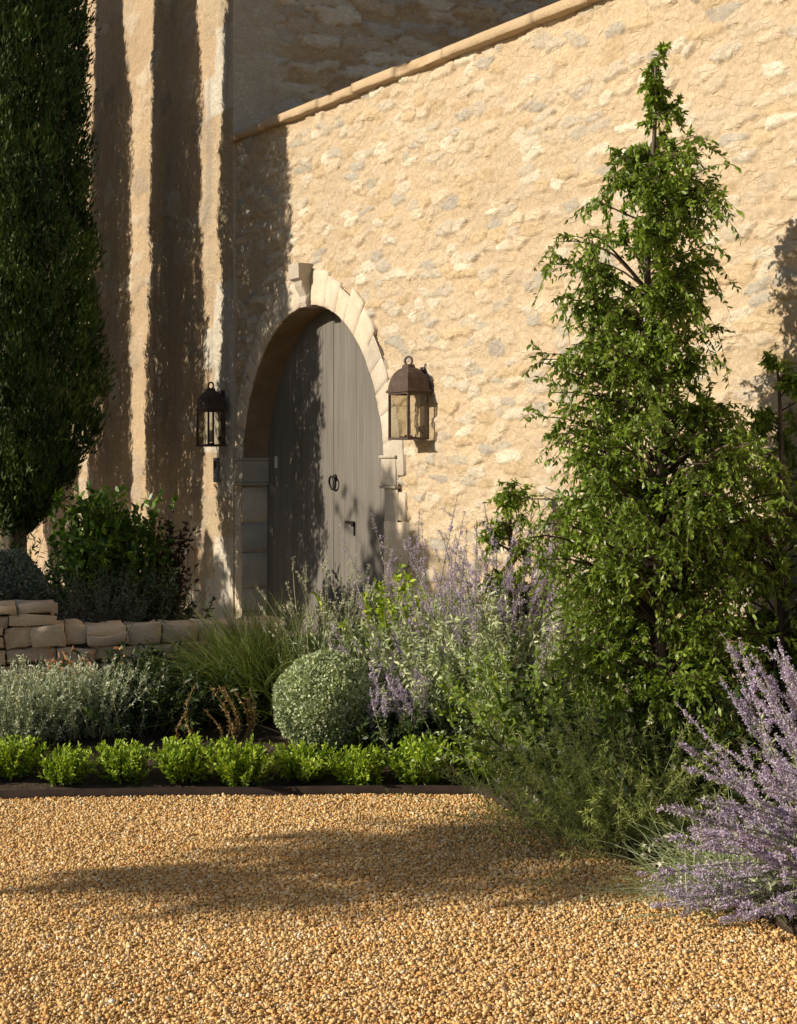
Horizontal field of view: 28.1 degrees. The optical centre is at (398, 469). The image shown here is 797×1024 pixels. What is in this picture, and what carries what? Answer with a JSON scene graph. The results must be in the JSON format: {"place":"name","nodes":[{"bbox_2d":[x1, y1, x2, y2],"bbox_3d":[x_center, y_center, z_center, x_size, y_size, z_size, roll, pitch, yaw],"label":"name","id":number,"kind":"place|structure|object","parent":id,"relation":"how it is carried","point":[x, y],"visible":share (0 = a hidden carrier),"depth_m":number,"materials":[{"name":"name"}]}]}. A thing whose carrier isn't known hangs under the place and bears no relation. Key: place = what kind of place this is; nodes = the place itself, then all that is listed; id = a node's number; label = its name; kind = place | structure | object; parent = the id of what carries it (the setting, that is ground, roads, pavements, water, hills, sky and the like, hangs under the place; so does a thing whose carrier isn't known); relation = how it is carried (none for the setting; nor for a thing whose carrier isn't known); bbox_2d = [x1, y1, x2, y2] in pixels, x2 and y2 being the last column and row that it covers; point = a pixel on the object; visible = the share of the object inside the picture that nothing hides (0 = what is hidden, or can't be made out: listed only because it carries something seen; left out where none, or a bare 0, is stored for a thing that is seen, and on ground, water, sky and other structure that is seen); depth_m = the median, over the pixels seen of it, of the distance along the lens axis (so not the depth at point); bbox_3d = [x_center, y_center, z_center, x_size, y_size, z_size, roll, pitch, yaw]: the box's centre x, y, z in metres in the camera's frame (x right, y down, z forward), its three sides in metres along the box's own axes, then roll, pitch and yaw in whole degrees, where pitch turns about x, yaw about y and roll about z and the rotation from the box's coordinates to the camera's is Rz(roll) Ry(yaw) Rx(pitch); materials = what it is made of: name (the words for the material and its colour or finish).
{"place":"outdoors","nodes":[
{"label":"outdoors","id":0,"kind":"place"},
{"bbox_2d":[60,646,124,692],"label":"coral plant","id":1,"kind":"object","parent":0,"point":[68,661],"visible":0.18,"depth_m":7.98,"materials":[{"name":"green plant"}]},
{"bbox_2d":[93,578,416,728],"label":"broom grass","id":2,"kind":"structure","parent":0,"point":[250,655],"depth_m":7.81,"materials":[{"name":"green plant"}]},
{"bbox_2d":[0,793,796,1023],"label":"ground","id":3,"kind":"structure","parent":0,"point":[347,995],"depth_m":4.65,"materials":[{"name":"beige gravel"}]},
{"bbox_2d":[27,0,559,619],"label":"old house","id":4,"kind":"structure","parent":3,"relation":"on","point":[185,90],"depth_m":12.29,"materials":[{"name":"stone"}]},
{"bbox_2d":[195,382,226,446],"bbox_3d":[-1.350,-0.406,11.528,0.173,0.471,0.263,0,0,-28],"label":"wall lantern","id":5,"kind":"object","parent":4,"relation":"attached to","point":[212,399],"depth_m":11.46,"materials":[{"name":"brown metal"}]},
{"bbox_2d":[213,458,220,481],"bbox_3d":[-1.334,0.000,11.650,0.034,0.180,0.085,0,0,-28],"label":"doorbell","id":6,"kind":"object","parent":4,"relation":"attached to","point":[216,468],"visible":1,"depth_m":11.62,"materials":[{"name":"grey plastic"}]},
{"bbox_2d":[0,785,796,935],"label":"garden edging","id":7,"kind":"object","parent":3,"relation":"on","point":[302,790],"visible":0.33,"depth_m":6.87,"materials":[{"name":"brown metal"}]},
{"bbox_2d":[0,590,796,935],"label":"garden bed","id":8,"kind":"object","parent":3,"relation":"on","point":[156,778],"visible":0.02,"depth_m":7.11,"materials":[{"name":"brown soil"}]},
{"bbox_2d":[0,732,50,781],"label":"hedge plant","id":9,"kind":"object","parent":8,"relation":"on","point":[14,766],"visible":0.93,"depth_m":6.98,"materials":[{"name":"green plant"}]},
{"bbox_2d":[0,547,50,601],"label":"clipped shrub","id":10,"kind":"object","parent":8,"relation":"on","point":[22,565],"visible":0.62,"depth_m":8.90,"materials":[{"name":"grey plant"}]},
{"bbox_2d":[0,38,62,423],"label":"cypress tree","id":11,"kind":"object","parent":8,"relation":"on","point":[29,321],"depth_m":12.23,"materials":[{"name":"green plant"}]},
{"bbox_2d":[22,646,83,700],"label":"shrub","id":12,"kind":"object","parent":8,"relation":"on","point":[50,653],"visible":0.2,"depth_m":8.01,"materials":[{"name":"green plant"}]},
{"bbox_2d":[0,656,106,744],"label":"santolina","id":13,"kind":"object","parent":8,"relation":"on","point":[5,716],"visible":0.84,"depth_m":7.37,"materials":[{"name":"green plant"}]},
{"bbox_2d":[32,741,98,786],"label":"hedge plant","id":14,"kind":"object","parent":8,"relation":"on","point":[67,769],"visible":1,"depth_m":6.94,"materials":[{"name":"green plant"}]},
{"bbox_2d":[0,650,163,743],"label":"santolina","id":15,"kind":"object","parent":8,"relation":"on","point":[55,729],"visible":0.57,"depth_m":7.44,"materials":[{"name":"green plant"}]},
{"bbox_2d":[7,657,179,738],"bbox_3d":[-1.434,1.071,7.599,0.794,0.369,0.709,0,0,0],"label":"santolina","id":16,"kind":"object","parent":8,"relation":"on","point":[107,709],"visible":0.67,"depth_m":7.46,"materials":[{"name":"green plant"}]},
{"bbox_2d":[0,528,190,622],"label":"dark shrub","id":17,"kind":"object","parent":8,"relation":"on","point":[48,574],"visible":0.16,"depth_m":9.56,"materials":[{"name":"green plant"}]},
{"bbox_2d":[84,738,158,783],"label":"hedge plant","id":18,"kind":"object","parent":8,"relation":"on","point":[125,765],"visible":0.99,"depth_m":6.98,"materials":[{"name":"green plant"}]},
{"bbox_2d":[58,639,204,693],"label":"undergrowth plant","id":19,"kind":"object","parent":8,"relation":"on","point":[160,654],"visible":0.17,"depth_m":7.96,"materials":[{"name":"green plant"}]},
{"bbox_2d":[0,600,285,683],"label":"dry stone wall","id":20,"kind":"structure","parent":8,"relation":"on","point":[37,620],"depth_m":8.37,"materials":[{"name":"beige stone"}]},
{"bbox_2d":[72,661,237,738],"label":"undergrowth plant","id":21,"kind":"object","parent":8,"relation":"on","point":[155,701],"visible":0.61,"depth_m":7.47,"materials":[{"name":"green plant"}]},
{"bbox_2d":[144,731,221,785],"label":"hedge plant","id":22,"kind":"object","parent":8,"relation":"on","point":[179,764],"visible":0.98,"depth_m":6.95,"materials":[{"name":"green plant"}]},
{"bbox_2d":[111,651,268,728],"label":"undergrowth plant","id":23,"kind":"object","parent":8,"relation":"on","point":[187,672],"visible":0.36,"depth_m":7.60,"materials":[{"name":"green plant"}]},
{"bbox_2d":[175,684,258,758],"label":"dry stalk plant","id":24,"kind":"object","parent":8,"relation":"on","point":[235,713],"visible":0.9,"depth_m":7.22,"materials":[{"name":"brown plant"}]},
{"bbox_2d":[168,657,275,724],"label":"undergrowth plant","id":25,"kind":"object","parent":8,"relation":"on","point":[216,706],"visible":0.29,"depth_m":7.65,"materials":[{"name":"brown plant"}]},
{"bbox_2d":[208,733,296,786],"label":"hedge plant","id":26,"kind":"object","parent":8,"relation":"on","point":[236,769],"visible":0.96,"depth_m":6.93,"materials":[{"name":"green plant"}]},
{"bbox_2d":[267,738,339,785],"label":"hedge plant","id":27,"kind":"object","parent":8,"relation":"on","point":[309,766],"visible":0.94,"depth_m":7.00,"materials":[{"name":"green plant"}]},
{"bbox_2d":[255,647,390,753],"bbox_3d":[-0.354,1.084,7.438,0.643,0.509,0.621,0,0,0],"label":"clipped shrub","id":28,"kind":"object","parent":8,"relation":"on","point":[294,699],"visible":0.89,"depth_m":7.29,"materials":[{"name":"green plant"}]},
{"bbox_2d":[255,549,412,707],"bbox_3d":[-0.311,0.796,7.843,0.771,0.803,0.870,0,0,0],"label":"pale seed plant","id":29,"kind":"object","parent":8,"relation":"on","point":[325,631],"visible":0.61,"depth_m":7.80,"materials":[{"name":"green plant"}]},
{"bbox_2d":[321,742,388,784],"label":"hedge plant","id":30,"kind":"object","parent":8,"relation":"on","point":[357,767],"visible":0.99,"depth_m":6.95,"materials":[{"name":"green plant"}]},
{"bbox_2d":[299,608,429,727],"bbox_3d":[-0.175,0.968,7.642,0.678,0.586,0.524,0,0,0],"label":"russian sage","id":31,"kind":"object","parent":8,"relation":"on","point":[395,641],"visible":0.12,"depth_m":7.60,"materials":[{"name":"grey plant"}]},
{"bbox_2d":[319,688,476,764],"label":"undergrowth plant","id":32,"kind":"object","parent":8,"relation":"on","point":[398,732],"visible":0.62,"depth_m":7.22,"materials":[{"name":"green plant"}]},
{"bbox_2d":[311,563,485,687],"bbox_3d":[0.053,0.829,8.054,0.845,0.676,0.752,0,0,-18],"label":"euphorbia","id":33,"kind":"object","parent":8,"relation":"on","point":[397,578],"visible":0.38,"depth_m":7.98,"materials":[{"name":"green plant"}]},
{"bbox_2d":[366,659,432,756],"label":"violet flower","id":34,"kind":"object","parent":8,"relation":"on","point":[406,709],"visible":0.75,"depth_m":7.26,"materials":[{"name":"purple plant"}]},
{"bbox_2d":[373,732,457,784],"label":"hedge plant","id":35,"kind":"object","parent":8,"relation":"on","point":[409,774],"visible":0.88,"depth_m":6.95,"materials":[{"name":"green plant"}]},
{"bbox_2d":[310,615,530,729],"bbox_3d":[0.107,0.976,7.711,1.212,0.549,0.984,0,0,-41],"label":"grey bush","id":36,"kind":"object","parent":8,"relation":"on","point":[382,682],"visible":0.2,"depth_m":7.47,"materials":[{"name":"green plant"}]},
{"bbox_2d":[337,495,587,734],"bbox_3d":[0.359,0.682,7.606,1.369,1.122,1.371,0,0,0],"label":"russian sage","id":37,"kind":"object","parent":8,"relation":"on","point":[476,581],"visible":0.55,"depth_m":7.54,"materials":[{"name":"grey plant"}]},
{"bbox_2d":[449,744,501,784],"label":"hedge plant","id":38,"kind":"object","parent":8,"relation":"on","point":[465,773],"visible":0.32,"depth_m":7.00,"materials":[{"name":"green plant"}]},
{"bbox_2d":[356,582,620,746],"bbox_3d":[0.558,0.903,7.582,1.606,0.744,1.793,0,0,-28],"label":"grey bush","id":39,"kind":"object","parent":8,"relation":"on","point":[505,649],"visible":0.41,"depth_m":7.33,"materials":[{"name":"green plant"}]},
{"bbox_2d":[412,691,587,785],"bbox_3d":[0.666,1.162,6.989,1.123,0.370,0.936,0,0,-29],"label":"grey bush","id":40,"kind":"object","parent":8,"relation":"on","point":[455,757],"visible":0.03,"depth_m":6.92,"materials":[{"name":"green plant"}]},
{"bbox_2d":[475,478,553,641],"bbox_3d":[0.535,0.639,7.734,0.441,1.206,0.320,0,0,-44],"label":"sapling","id":41,"kind":"object","parent":8,"relation":"on","point":[512,497],"visible":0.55,"depth_m":7.70,"materials":[{"name":"green plant"}]},
{"bbox_2d":[427,643,667,816],"bbox_3d":[0.616,1.041,6.526,1.017,0.671,1.143,0,0,11],"label":"bright shrub","id":42,"kind":"object","parent":8,"relation":"on","point":[499,704],"visible":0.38,"depth_m":6.51,"materials":[{"name":"green plant"}]},
{"bbox_2d":[384,688,791,894],"bbox_3d":[0.820,1.115,5.858,1.630,0.589,1.596,0,0,-15],"label":"feathery mound","id":43,"kind":"object","parent":8,"relation":"on","point":[596,817],"visible":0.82,"depth_m":5.75,"materials":[{"name":"green plant"}]},
{"bbox_2d":[449,635,796,827],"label":"dark shrub","id":44,"kind":"object","parent":8,"relation":"on","point":[522,694],"visible":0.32,"depth_m":5.91,"materials":[{"name":"green plant"}]},
{"bbox_2d":[494,41,796,823],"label":"slender tree","id":45,"kind":"object","parent":8,"relation":"on","point":[670,535],"visible":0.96,"depth_m":5.89,"materials":[{"name":"green plant"}]},
{"bbox_2d":[547,780,795,938],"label":"gaura","id":46,"kind":"object","parent":8,"relation":"on","point":[677,860],"visible":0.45,"depth_m":5.15,"materials":[{"name":"green plant"}]},
{"bbox_2d":[633,349,796,782],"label":"young tree","id":47,"kind":"object","parent":8,"relation":"on","point":[761,424],"visible":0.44,"depth_m":6.11,"materials":[{"name":"green plant"}]},
{"bbox_2d":[635,733,796,924],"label":"russian sage","id":48,"kind":"object","parent":8,"relation":"on","point":[783,850],"visible":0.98,"depth_m":4.87,"materials":[{"name":"purple plant"}]},
{"bbox_2d":[675,632,796,839],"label":"russian sage","id":49,"kind":"object","parent":8,"relation":"on","point":[782,723],"visible":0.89,"depth_m":5.32,"materials":[{"name":"purple plant"}]},
{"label":"terrace","id":50,"kind":"structure","parent":8,"relation":"on","visible":0},
{"bbox_2d":[0,0,118,594],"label":"cypress tree","id":51,"kind":"object","parent":50,"relation":"on","point":[36,452],"visible":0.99,"depth_m":10.34,"materials":[{"name":"green plant"}]},
{"bbox_2d":[47,480,177,620],"bbox_3d":[-1.796,0.605,9.889,0.695,1.092,0.770,0,0,22],"label":"laurel bush","id":52,"kind":"object","parent":50,"relation":"on","point":[105,526],"visible":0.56,"depth_m":9.73,"materials":[{"name":"green plant"}]},
{"bbox_2d":[16,561,208,659],"bbox_3d":[-1.712,0.829,8.925,1.265,0.648,1.391,0,0,0],"label":"rosemary bush","id":53,"kind":"object","parent":50,"relation":"on","point":[101,615],"visible":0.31,"depth_m":8.91,"materials":[{"name":"green plant"}]},
{"bbox_2d":[59,556,216,621],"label":"dark shrub","id":54,"kind":"object","parent":50,"relation":"on","point":[153,606],"visible":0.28,"depth_m":9.23,"materials":[{"name":"green plant"}]},
{"bbox_2d":[138,510,200,618],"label":"plum shrub","id":55,"kind":"object","parent":50,"relation":"on","point":[177,561],"visible":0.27,"depth_m":10.17,"materials":[{"name":"green plant"}]},
{"bbox_2d":[230,0,796,767],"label":"courtyard wall","id":56,"kind":"structure","parent":3,"relation":"on","point":[420,210],"depth_m":8.61,"materials":[{"name":"stone"}]},
{"bbox_2d":[267,310,333,638],"bbox_3d":[-0.678,-0.004,10.957,0.070,2.247,1.160,0,0,-28],"label":"door","id":57,"kind":"structure","parent":56,"relation":"in","point":[300,498],"depth_m":10.85,"materials":[{"name":"grey wood"}]},
{"bbox_2d":[328,313,383,644],"bbox_3d":[-0.151,-0.004,9.935,0.094,2.247,1.181,0,0,-28],"label":"door","id":58,"kind":"structure","parent":56,"relation":"in","point":[358,442],"depth_m":10.15,"materials":[{"name":"grey wood"}]},
{"bbox_2d":[386,356,431,439],"bbox_3d":[0.066,-0.406,8.923,0.173,0.471,0.263,0,0,-28],"label":"wall lantern","id":59,"kind":"object","parent":56,"relation":"attached to","point":[408,380],"depth_m":8.86,"materials":[{"name":"brown metal"}]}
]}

